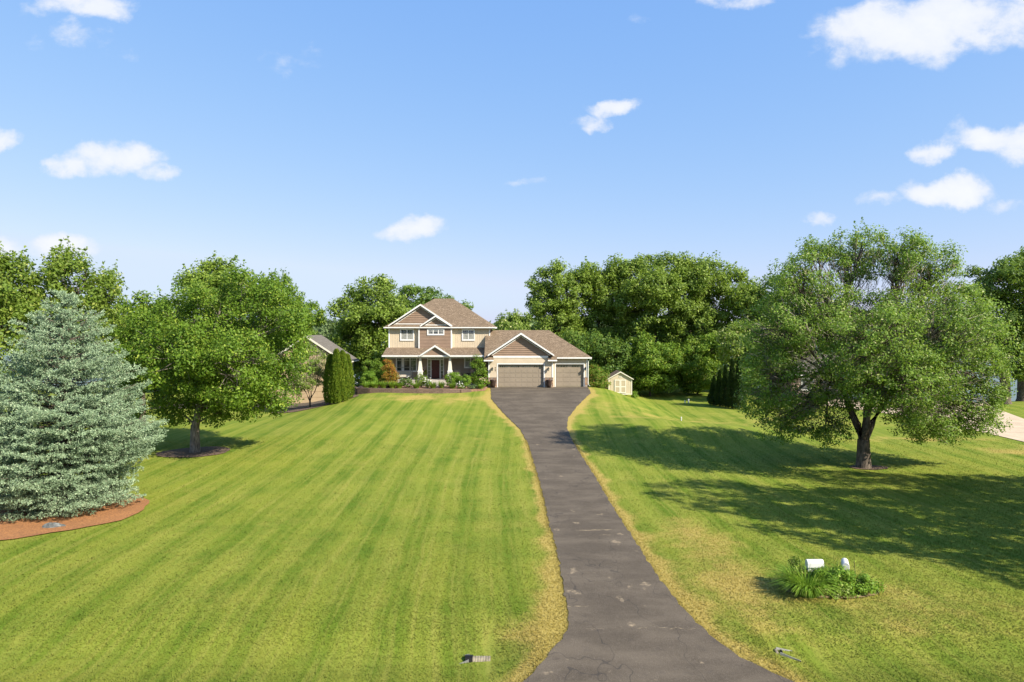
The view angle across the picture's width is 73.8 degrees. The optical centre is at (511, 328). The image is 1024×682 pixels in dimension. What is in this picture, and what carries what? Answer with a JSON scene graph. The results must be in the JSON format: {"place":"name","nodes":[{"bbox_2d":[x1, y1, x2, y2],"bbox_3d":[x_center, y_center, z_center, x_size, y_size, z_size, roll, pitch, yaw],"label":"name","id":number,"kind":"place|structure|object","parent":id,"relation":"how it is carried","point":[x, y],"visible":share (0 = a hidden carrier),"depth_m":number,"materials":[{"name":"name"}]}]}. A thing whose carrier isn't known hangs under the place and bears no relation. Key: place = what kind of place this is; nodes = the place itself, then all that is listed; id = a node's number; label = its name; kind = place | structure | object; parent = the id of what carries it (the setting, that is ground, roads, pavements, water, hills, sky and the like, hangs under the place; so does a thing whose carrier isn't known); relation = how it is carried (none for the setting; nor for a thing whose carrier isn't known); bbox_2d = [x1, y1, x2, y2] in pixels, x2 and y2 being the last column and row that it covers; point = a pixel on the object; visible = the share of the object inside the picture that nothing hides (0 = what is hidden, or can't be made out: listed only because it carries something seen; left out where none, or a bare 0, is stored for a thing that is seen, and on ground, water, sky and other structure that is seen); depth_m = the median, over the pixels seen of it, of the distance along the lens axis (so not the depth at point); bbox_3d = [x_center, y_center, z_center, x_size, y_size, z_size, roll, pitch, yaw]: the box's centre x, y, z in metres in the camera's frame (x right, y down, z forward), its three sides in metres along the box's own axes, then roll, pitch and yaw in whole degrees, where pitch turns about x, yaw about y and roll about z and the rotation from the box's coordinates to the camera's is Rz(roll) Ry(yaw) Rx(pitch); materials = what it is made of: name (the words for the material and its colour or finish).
{"place":"outdoors","nodes":[
{"label":"outdoors","id":0,"kind":"place"},
{"bbox_2d":[146,400,323,408],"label":"asphalt driveway","id":1,"kind":"structure","parent":0,"point":[306,404],"depth_m":72.62,"materials":[{"name":"grey asphalt"}]},
{"bbox_2d":[0,344,1017,400],"bbox_3d":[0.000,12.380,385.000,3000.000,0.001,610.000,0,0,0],"label":"lake water","id":2,"kind":"structure","parent":0,"point":[1013,387],"depth_m":158.68,"materials":[{"name":"liquid"}]},
{"bbox_2d":[0,333,1023,681],"bbox_3d":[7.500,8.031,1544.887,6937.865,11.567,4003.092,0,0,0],"label":"lawn","id":3,"kind":"structure","parent":0,"point":[596,415],"depth_m":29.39,"materials":[{"name":"green plant"}]},
{"bbox_2d":[0,240,54,391],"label":"tree","id":4,"kind":"object","parent":3,"relation":"on","point":[16,306],"visible":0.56,"depth_m":45.99,"materials":[{"name":"green plant"}]},
{"bbox_2d":[7,236,130,413],"bbox_3d":[-32.470,0.829,50.304,8.216,15.543,7.645,0,0,28],"label":"tree","id":5,"kind":"object","parent":3,"relation":"on","point":[58,268],"visible":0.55,"depth_m":49.42,"materials":[{"name":"green plant"}]},
{"bbox_2d":[0,495,149,539],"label":"mulch bed","id":6,"kind":"object","parent":3,"relation":"on","point":[107,513],"visible":0.38,"depth_m":30.72,"materials":[{"name":"brown wood"}]},
{"bbox_2d":[42,522,65,527],"bbox_3d":[-19.910,8.635,29.641,0.990,0.401,0.522,0,0,0],"label":"boulder","id":7,"kind":"object","parent":6,"relation":"on","point":[51,525],"visible":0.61,"depth_m":29.52,"materials":[{"name":"grey stone"}]},
{"bbox_2d":[0,288,169,522],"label":"blue spruce","id":8,"kind":"object","parent":6,"relation":"on","point":[114,447],"visible":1,"depth_m":31.70,"materials":[{"name":"green plant"}]},
{"bbox_2d":[102,290,176,420],"bbox_3d":[-32.787,2.576,60.402,7.147,11.985,6.066,0,0,0],"label":"tree","id":9,"kind":"object","parent":3,"relation":"on","point":[143,306],"visible":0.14,"depth_m":59.74,"materials":[{"name":"green plant"}]},
{"bbox_2d":[156,446,230,456],"bbox_3d":[-21.899,8.475,46.931,4.859,0.118,3.870,0,0,0],"label":"mulch ring","id":10,"kind":"object","parent":3,"relation":"on","point":[184,452],"visible":0.91,"depth_m":46.74,"materials":[{"name":"brown soil"}]},
{"bbox_2d":[102,255,317,452],"bbox_3d":[-20.429,1.837,46.797,13.662,13.705,11.757,0,0,39],"label":"maple tree","id":11,"kind":"object","parent":10,"relation":"on","point":[210,360],"visible":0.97,"depth_m":45.79,"materials":[{"name":"green plant"}]},
{"bbox_2d":[169,250,251,391],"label":"tree","id":12,"kind":"object","parent":3,"relation":"on","point":[216,267],"visible":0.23,"depth_m":86.48,"materials":[{"name":"green plant"}]},
{"bbox_2d":[241,268,326,360],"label":"tree","id":13,"kind":"object","parent":3,"relation":"on","point":[319,313],"visible":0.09,"depth_m":83.69,"materials":[{"name":"green plant"}]},
{"bbox_2d":[271,335,358,403],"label":"neighbour garage","id":14,"kind":"structure","parent":3,"relation":"on","point":[326,344],"depth_m":75.40,"materials":[{"name":"grey"}]},
{"bbox_2d":[286,380,323,403],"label":"garage door","id":15,"kind":"structure","parent":14,"relation":"in","point":[318,395],"depth_m":75.30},
{"bbox_2d":[272,395,357,412],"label":"mulch bed","id":16,"kind":"object","parent":3,"relation":"on","point":[307,407],"visible":0.6,"depth_m":67.62,"materials":[{"name":"brown soil"}]},
{"bbox_2d":[287,345,327,406],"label":"ornamental tree","id":17,"kind":"object","parent":16,"relation":"on","point":[302,383],"visible":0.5,"depth_m":67.18,"materials":[{"name":"green plant"}]},
{"bbox_2d":[322,353,335,403],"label":"arborvitae","id":18,"kind":"object","parent":16,"relation":"on","point":[325,391],"visible":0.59,"depth_m":66.16,"materials":[{"name":"green plant"}]},
{"bbox_2d":[328,348,343,402],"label":"arborvitae","id":19,"kind":"object","parent":16,"relation":"on","point":[334,364],"visible":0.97,"depth_m":65.58,"materials":[{"name":"green plant"}]},
{"bbox_2d":[335,350,351,401],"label":"arborvitae","id":20,"kind":"object","parent":16,"relation":"on","point":[345,390],"visible":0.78,"depth_m":66.06,"materials":[{"name":"green plant"}]},
{"bbox_2d":[345,354,355,398],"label":"arborvitae","id":21,"kind":"object","parent":16,"relation":"on","point":[351,371],"visible":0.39,"depth_m":67.17,"materials":[{"name":"green plant"}]},
{"bbox_2d":[312,316,346,345],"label":"tree","id":22,"kind":"object","parent":3,"relation":"on","point":[324,329],"visible":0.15,"depth_m":168.18,"materials":[{"name":"green plant"}]},
{"bbox_2d":[351,374,360,389],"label":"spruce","id":23,"kind":"object","parent":3,"relation":"on","point":[357,383],"visible":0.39,"depth_m":73.77,"materials":[{"name":"green plant"}]},
{"bbox_2d":[325,273,411,385],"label":"tree","id":24,"kind":"object","parent":3,"relation":"on","point":[355,323],"visible":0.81,"depth_m":90.12,"materials":[{"name":"green plant"}]},
{"bbox_2d":[354,387,470,394],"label":"retaining wall","id":25,"kind":"structure","parent":3,"relation":"on","point":[358,390],"depth_m":68.39,"materials":[{"name":"stone"}]},
{"bbox_2d":[358,386,487,391],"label":"planting bed","id":26,"kind":"object","parent":3,"relation":"on","point":[466,387],"visible":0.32,"depth_m":71.19,"materials":[{"name":"soil"}]},
{"bbox_2d":[360,381,371,387],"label":"lily clump","id":27,"kind":"object","parent":26,"relation":"on","point":[365,384],"visible":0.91,"depth_m":69.54,"materials":[{"name":"green plant"}]},
{"bbox_2d":[360,371,378,387],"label":"round shrub","id":28,"kind":"object","parent":26,"relation":"on","point":[370,374],"visible":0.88,"depth_m":70.81,"materials":[{"name":"green plant"}]},
{"bbox_2d":[361,358,386,382],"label":"green shrub","id":29,"kind":"object","parent":26,"relation":"on","point":[375,365],"visible":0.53,"depth_m":72.74,"materials":[{"name":"green plant"}]},
{"bbox_2d":[371,381,379,387],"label":"lily clump","id":30,"kind":"object","parent":26,"relation":"on","point":[374,385],"visible":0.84,"depth_m":69.65,"materials":[{"name":"green plant"}]},
{"bbox_2d":[379,380,387,387],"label":"lily clump","id":31,"kind":"object","parent":26,"relation":"on","point":[382,385],"visible":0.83,"depth_m":69.71,"materials":[{"name":"green plant"}]},
{"bbox_2d":[379,358,400,387],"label":"red gold shrub","id":32,"kind":"object","parent":26,"relation":"on","point":[392,372],"visible":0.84,"depth_m":70.95,"materials":[{"name":"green plant"}]},
{"bbox_2d":[388,381,395,387],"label":"lily clump","id":33,"kind":"object","parent":26,"relation":"on","point":[391,385],"visible":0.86,"depth_m":69.83,"materials":[{"name":"green plant"}]},
{"bbox_2d":[395,382,403,387],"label":"lily clump","id":34,"kind":"object","parent":26,"relation":"on","point":[398,385],"visible":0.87,"depth_m":69.90,"materials":[{"name":"green plant"}]},
{"bbox_2d":[399,376,413,387],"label":"white peony","id":35,"kind":"object","parent":26,"relation":"on","point":[404,382],"visible":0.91,"depth_m":70.41,"materials":[{"name":"green plant"}]},
{"bbox_2d":[411,382,420,388],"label":"lily clump","id":36,"kind":"object","parent":26,"relation":"on","point":[415,385],"visible":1,"depth_m":69.73,"materials":[{"name":"green plant"}]},
{"bbox_2d":[414,373,427,387],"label":"boxwood ball","id":37,"kind":"object","parent":26,"relation":"on","point":[420,378],"visible":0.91,"depth_m":71.12,"materials":[{"name":"green plant"}]},
{"bbox_2d":[422,379,431,387],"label":"pale pink peony","id":38,"kind":"object","parent":26,"relation":"on","point":[427,381],"visible":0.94,"depth_m":70.66,"materials":[{"name":"green plant"}]},
{"bbox_2d":[428,382,436,387],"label":"lily clump","id":39,"kind":"object","parent":26,"relation":"on","point":[433,385],"visible":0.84,"depth_m":69.72,"materials":[{"name":"green plant"}]},
{"bbox_2d":[437,381,445,387],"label":"lily clump","id":40,"kind":"object","parent":26,"relation":"on","point":[441,384],"visible":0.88,"depth_m":70.20,"materials":[{"name":"green plant"}]},
{"bbox_2d":[448,383,456,388],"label":"lily clump","id":41,"kind":"object","parent":26,"relation":"on","point":[452,385],"visible":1,"depth_m":69.68,"materials":[{"name":"green plant"}]},
{"bbox_2d":[444,372,460,386],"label":"boxwood ball","id":42,"kind":"object","parent":26,"relation":"on","point":[453,377],"visible":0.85,"depth_m":70.87,"materials":[{"name":"green plant"}]},
{"bbox_2d":[457,381,464,388],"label":"white rose","id":43,"kind":"object","parent":26,"relation":"on","point":[460,386],"visible":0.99,"depth_m":69.68,"materials":[{"name":"green plant"}]},
{"bbox_2d":[457,374,471,387],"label":"boxwood ball","id":44,"kind":"object","parent":26,"relation":"on","point":[466,381],"visible":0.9,"depth_m":70.75,"materials":[{"name":"green plant"}]},
{"bbox_2d":[467,384,477,388],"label":"catmint","id":45,"kind":"object","parent":26,"relation":"on","point":[472,387],"visible":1,"depth_m":69.52,"materials":[{"name":"green plant"}]},
{"bbox_2d":[469,354,487,383],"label":"tall green shrub","id":46,"kind":"object","parent":26,"relation":"on","point":[481,372],"visible":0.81,"depth_m":72.14,"materials":[{"name":"green plant"}]},
{"bbox_2d":[473,377,489,387],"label":"pink peony","id":47,"kind":"object","parent":26,"relation":"on","point":[482,381],"visible":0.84,"depth_m":70.40,"materials":[{"name":"green plant"}]},
{"bbox_2d":[390,283,474,317],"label":"tree","id":48,"kind":"object","parent":3,"relation":"on","point":[423,298],"visible":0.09,"depth_m":97.50,"materials":[{"name":"green plant"}]},
{"bbox_2d":[117,326,799,386],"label":"undergrowth","id":49,"kind":"object","parent":3,"relation":"on","point":[554,329],"visible":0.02,"depth_m":104.03,"materials":[{"name":"green plant"}]},
{"bbox_2d":[459,654,490,663],"bbox_3d":[-1.119,8.998,18.400,1.080,0.353,0.608,0,0,0],"label":"culvert end","id":50,"kind":"object","parent":3,"relation":"on","point":[469,658],"visible":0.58,"depth_m":18.31,"materials":[{"name":"metal"}]},
{"bbox_2d":[3,316,969,335],"bbox_3d":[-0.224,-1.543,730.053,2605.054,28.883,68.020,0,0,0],"label":"wood","id":51,"kind":"object","parent":3,"relation":"on","point":[531,324],"visible":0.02,"depth_m":713.58,"materials":[{"name":"green plant"}]},
{"bbox_2d":[382,299,591,386],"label":"family house","id":52,"kind":"structure","parent":3,"relation":"on","point":[437,339],"depth_m":75.36,"materials":[{"name":"beige"}]},
{"bbox_2d":[396,358,402,371],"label":"window","id":53,"kind":"structure","parent":52,"relation":"in","point":[399,361],"depth_m":75.97,"materials":[{"name":"grey glass"}]},
{"bbox_2d":[395,367,413,378],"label":"porch swing","id":54,"kind":"object","parent":52,"relation":"on","point":[405,373],"visible":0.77,"depth_m":74.97,"materials":[{"name":"metal"}]},
{"bbox_2d":[400,329,413,340],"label":"window","id":55,"kind":"structure","parent":52,"relation":"in","point":[405,334],"depth_m":75.97,"materials":[{"name":"white glass"}]},
{"bbox_2d":[403,358,416,371],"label":"window","id":56,"kind":"structure","parent":52,"relation":"in","point":[407,362],"depth_m":75.97,"materials":[{"name":"grey glass"}]},
{"bbox_2d":[427,329,443,334],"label":"window","id":57,"kind":"structure","parent":52,"relation":"in","point":[429,331],"depth_m":75.69,"materials":[{"name":"white glass"}]},
{"bbox_2d":[431,360,439,377],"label":"front door","id":58,"kind":"structure","parent":52,"relation":"in","point":[435,364],"depth_m":75.97,"materials":[{"name":"wood"}]},
{"bbox_2d":[464,358,470,367],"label":"window","id":59,"kind":"structure","parent":52,"relation":"in","point":[466,360],"depth_m":75.97,"materials":[{"name":"grey glass"}]},
{"bbox_2d":[462,329,474,340],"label":"window","id":60,"kind":"structure","parent":52,"relation":"in","point":[467,334],"depth_m":75.97,"materials":[{"name":"white glass"}]},
{"bbox_2d":[498,364,543,386],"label":"garage door","id":61,"kind":"structure","parent":52,"relation":"in","point":[509,375],"depth_m":72.77,"materials":[{"name":"paint"}]},
{"bbox_2d":[556,364,583,386],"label":"garage door","id":62,"kind":"structure","parent":52,"relation":"in","point":[567,375],"depth_m":73.16,"materials":[{"name":"paint"}]},
{"bbox_2d":[493,308,535,329],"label":"tree","id":63,"kind":"object","parent":3,"relation":"on","point":[515,321],"visible":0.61,"depth_m":123.75,"materials":[{"name":"green plant"}]},
{"bbox_2d":[524,257,592,341],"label":"tree","id":64,"kind":"object","parent":3,"relation":"on","point":[556,306],"visible":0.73,"depth_m":91.51,"materials":[{"name":"green plant"}]},
{"bbox_2d":[559,328,613,371],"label":"tree","id":65,"kind":"object","parent":3,"relation":"on","point":[586,344],"visible":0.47,"depth_m":84.76,"materials":[{"name":"green plant"}]},
{"bbox_2d":[559,256,637,366],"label":"tree","id":66,"kind":"object","parent":3,"relation":"on","point":[598,303],"visible":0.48,"depth_m":93.46,"materials":[{"name":"green plant"}]},
{"bbox_2d":[588,364,610,387],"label":"pink tip shrub","id":67,"kind":"object","parent":3,"relation":"on","point":[596,374],"visible":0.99,"depth_m":73.25,"materials":[{"name":"green plant"}]},
{"bbox_2d":[589,332,649,391],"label":"tree","id":68,"kind":"object","parent":3,"relation":"on","point":[619,351],"visible":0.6,"depth_m":82.77,"materials":[{"name":"green plant"}]},
{"bbox_2d":[606,370,633,394],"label":"garden shed","id":69,"kind":"structure","parent":3,"relation":"on","point":[621,382],"depth_m":74.20,"materials":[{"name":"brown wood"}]},
{"bbox_2d":[615,380,619,392],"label":"door","id":70,"kind":"structure","parent":69,"relation":"in","point":[617,382],"depth_m":74.15,"materials":[{"name":"paint"}]},
{"bbox_2d":[620,380,625,392],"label":"door","id":71,"kind":"structure","parent":69,"relation":"in","point":[622,382],"depth_m":74.15,"materials":[{"name":"paint"}]},
{"bbox_2d":[630,391,638,398],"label":"shrub","id":72,"kind":"object","parent":3,"relation":"on","point":[633,394],"visible":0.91,"depth_m":74.96,"materials":[{"name":"green plant"}]},
{"bbox_2d":[602,250,716,387],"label":"tree","id":73,"kind":"object","parent":3,"relation":"on","point":[654,291],"visible":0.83,"depth_m":90.89,"materials":[{"name":"green plant"}]},
{"bbox_2d":[626,328,692,395],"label":"tree","id":74,"kind":"object","parent":3,"relation":"on","point":[651,358],"visible":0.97,"depth_m":82.34,"materials":[{"name":"green plant"}]},
{"bbox_2d":[672,331,729,393],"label":"tree","id":75,"kind":"object","parent":3,"relation":"on","point":[705,363],"visible":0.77,"depth_m":84.73,"materials":[{"name":"green plant"}]},
{"bbox_2d":[706,375,716,404],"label":"arborvitae","id":76,"kind":"object","parent":3,"relation":"on","point":[709,398],"visible":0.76,"depth_m":73.80,"materials":[{"name":"green plant"}]},
{"bbox_2d":[712,370,724,405],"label":"arborvitae","id":77,"kind":"object","parent":3,"relation":"on","point":[717,386],"visible":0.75,"depth_m":72.86,"materials":[{"name":"green plant"}]},
{"bbox_2d":[675,252,771,376],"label":"tree","id":78,"kind":"object","parent":3,"relation":"on","point":[738,299],"visible":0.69,"depth_m":90.21,"materials":[{"name":"green plant"}]},
{"bbox_2d":[718,364,730,406],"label":"arborvitae","id":79,"kind":"object","parent":3,"relation":"on","point":[723,386],"visible":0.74,"depth_m":71.96,"materials":[{"name":"green plant"}]},
{"bbox_2d":[724,358,737,407],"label":"arborvitae","id":80,"kind":"object","parent":3,"relation":"on","point":[730,382],"visible":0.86,"depth_m":71.08,"materials":[{"name":"green plant"}]},
{"bbox_2d":[732,357,744,408],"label":"arborvitae","id":81,"kind":"object","parent":3,"relation":"on","point":[736,387],"visible":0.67,"depth_m":70.15,"materials":[{"name":"green plant"}]},
{"bbox_2d":[714,316,782,398],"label":"tree","id":82,"kind":"object","parent":3,"relation":"on","point":[729,336],"visible":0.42,"depth_m":76.63,"materials":[{"name":"green plant"}]},
{"bbox_2d":[774,647,800,661],"bbox_3d":[7.347,8.780,18.320,0.594,0.334,0.580,0,0,0],"label":"culvert end","id":83,"kind":"object","parent":3,"relation":"on","point":[781,652],"visible":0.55,"depth_m":18.17,"materials":[{"name":"metal"}]},
{"bbox_2d":[743,266,852,370],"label":"tree","id":84,"kind":"object","parent":3,"relation":"on","point":[767,282],"visible":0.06,"depth_m":86.17,"materials":[{"name":"green plant"}]},
{"bbox_2d":[772,353,873,398],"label":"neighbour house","id":85,"kind":"structure","parent":3,"relation":"on","point":[800,381],"depth_m":81.96,"materials":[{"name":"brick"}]},
{"bbox_2d":[801,378,813,390],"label":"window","id":86,"kind":"structure","parent":85,"relation":"in","point":[802,383],"depth_m":80.96,"materials":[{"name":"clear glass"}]},
{"bbox_2d":[784,585,879,597],"bbox_3d":[10.411,8.542,22.337,3.040,0.010,1.461,0,0,0],"label":"mulch bed","id":87,"kind":"object","parent":3,"relation":"on","point":[828,596],"visible":0.15,"depth_m":21.85,"materials":[{"name":"soil"}]},
{"bbox_2d":[787,554,810,577],"bbox_3d":[9.519,8.089,22.649,0.822,1.086,0.773,0,0,0],"label":"yellow bush","id":88,"kind":"object","parent":87,"relation":"on","point":[796,560],"visible":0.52,"depth_m":22.53,"materials":[{"name":"green plant"}]},
{"bbox_2d":[764,557,851,600],"bbox_3d":[9.523,8.068,22.144,2.721,1.009,2.974,0,0,29],"label":"daylily clump","id":89,"kind":"object","parent":87,"relation":"on","point":[805,586],"visible":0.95,"depth_m":21.76,"materials":[{"name":"green plant"}]},
{"bbox_2d":[805,559,823,574],"bbox_3d":[9.977,8.197,22.510,0.540,1.156,0.220,0,0,0],"label":"mailbox","id":90,"kind":"object","parent":87,"relation":"on","point":[812,563],"visible":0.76,"depth_m":22.41,"materials":[{"name":"white plastic"}]},
{"bbox_2d":[810,564,858,596],"bbox_3d":[10.453,8.143,22.198,1.533,1.000,1.207,0,0,21],"label":"leafy bush","id":91,"kind":"object","parent":87,"relation":"on","point":[837,572],"visible":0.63,"depth_m":22.01,"materials":[{"name":"green plant"}]},
{"bbox_2d":[820,583,850,599],"bbox_3d":[10.291,8.388,21.753,0.982,0.512,0.626,0,0,0],"label":"hosta","id":92,"kind":"object","parent":87,"relation":"on","point":[838,594],"visible":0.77,"depth_m":21.66,"materials":[{"name":"green plant"}]},
{"bbox_2d":[841,558,849,572],"bbox_3d":[10.989,8.214,22.504,0.220,1.124,0.552,0,0,22],"label":"mailbox","id":93,"kind":"object","parent":87,"relation":"on","point":[844,562],"visible":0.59,"depth_m":22.30,"materials":[{"name":"white plastic"}]},
{"bbox_2d":[829,569,886,598],"bbox_3d":[11.166,8.242,22.168,1.673,0.807,1.249,0,0,-25],"label":"leafy bush","id":94,"kind":"object","parent":87,"relation":"on","point":[866,589],"visible":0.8,"depth_m":21.92,"materials":[{"name":"green plant"}]},
{"bbox_2d":[851,574,875,591],"bbox_3d":[11.419,8.311,22.210,0.829,0.652,0.820,0,0,39],"label":"plant","id":95,"kind":"object","parent":87,"relation":"on","point":[863,581],"visible":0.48,"depth_m":22.00,"materials":[{"name":"green plant"}]},
{"bbox_2d":[850,465,887,469],"bbox_3d":[22.041,8.569,42.099,2.341,0.024,1.307,0,0,0],"label":"mulch ring","id":96,"kind":"object","parent":3,"relation":"on","point":[874,467],"visible":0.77,"depth_m":41.99,"materials":[{"name":"brown soil"}]},
{"bbox_2d":[733,217,1023,468],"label":"lawn tree","id":97,"kind":"object","parent":96,"relation":"on","point":[897,378],"visible":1,"depth_m":40.79,"materials":[{"name":"green plant"}]},
{"bbox_2d":[962,251,1023,403],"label":"tree","id":98,"kind":"object","parent":3,"relation":"on","point":[1002,272],"visible":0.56,"depth_m":71.83,"materials":[{"name":"green plant"}]},
{"bbox_2d":[1004,246,1023,400],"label":"tree","id":99,"kind":"object","parent":3,"relation":"on","point":[1020,392],"visible":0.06,"depth_m":76.91,"materials":[{"name":"green plant"}]},
{"bbox_2d":[0,0,1023,322],"label":"sky","id":100,"kind":"structure","parent":0,"point":[461,148],"materials":[{"name":"blue"}]},
{"bbox_2d":[490,387,792,681],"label":"driveway","id":101,"kind":"structure","parent":0,"point":[629,618],"depth_m":22.06,"materials":[{"name":"grey asphalt"}]},
{"bbox_2d":[490,379,495,387],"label":"planter pot","id":102,"kind":"object","parent":101,"relation":"on","point":[493,382],"visible":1,"depth_m":71.88,"materials":[{"name":"brown ceramic"}]},
{"bbox_2d":[546,379,551,387],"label":"planter pot","id":103,"kind":"object","parent":101,"relation":"on","point":[548,382],"visible":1,"depth_m":71.88,"materials":[{"name":"brown ceramic"}]},
{"bbox_2d":[828,400,1023,441],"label":"concrete driveway","id":104,"kind":"structure","parent":0,"point":[1016,432],"depth_m":58.09,"materials":[{"name":"beige concrete"}]}
]}

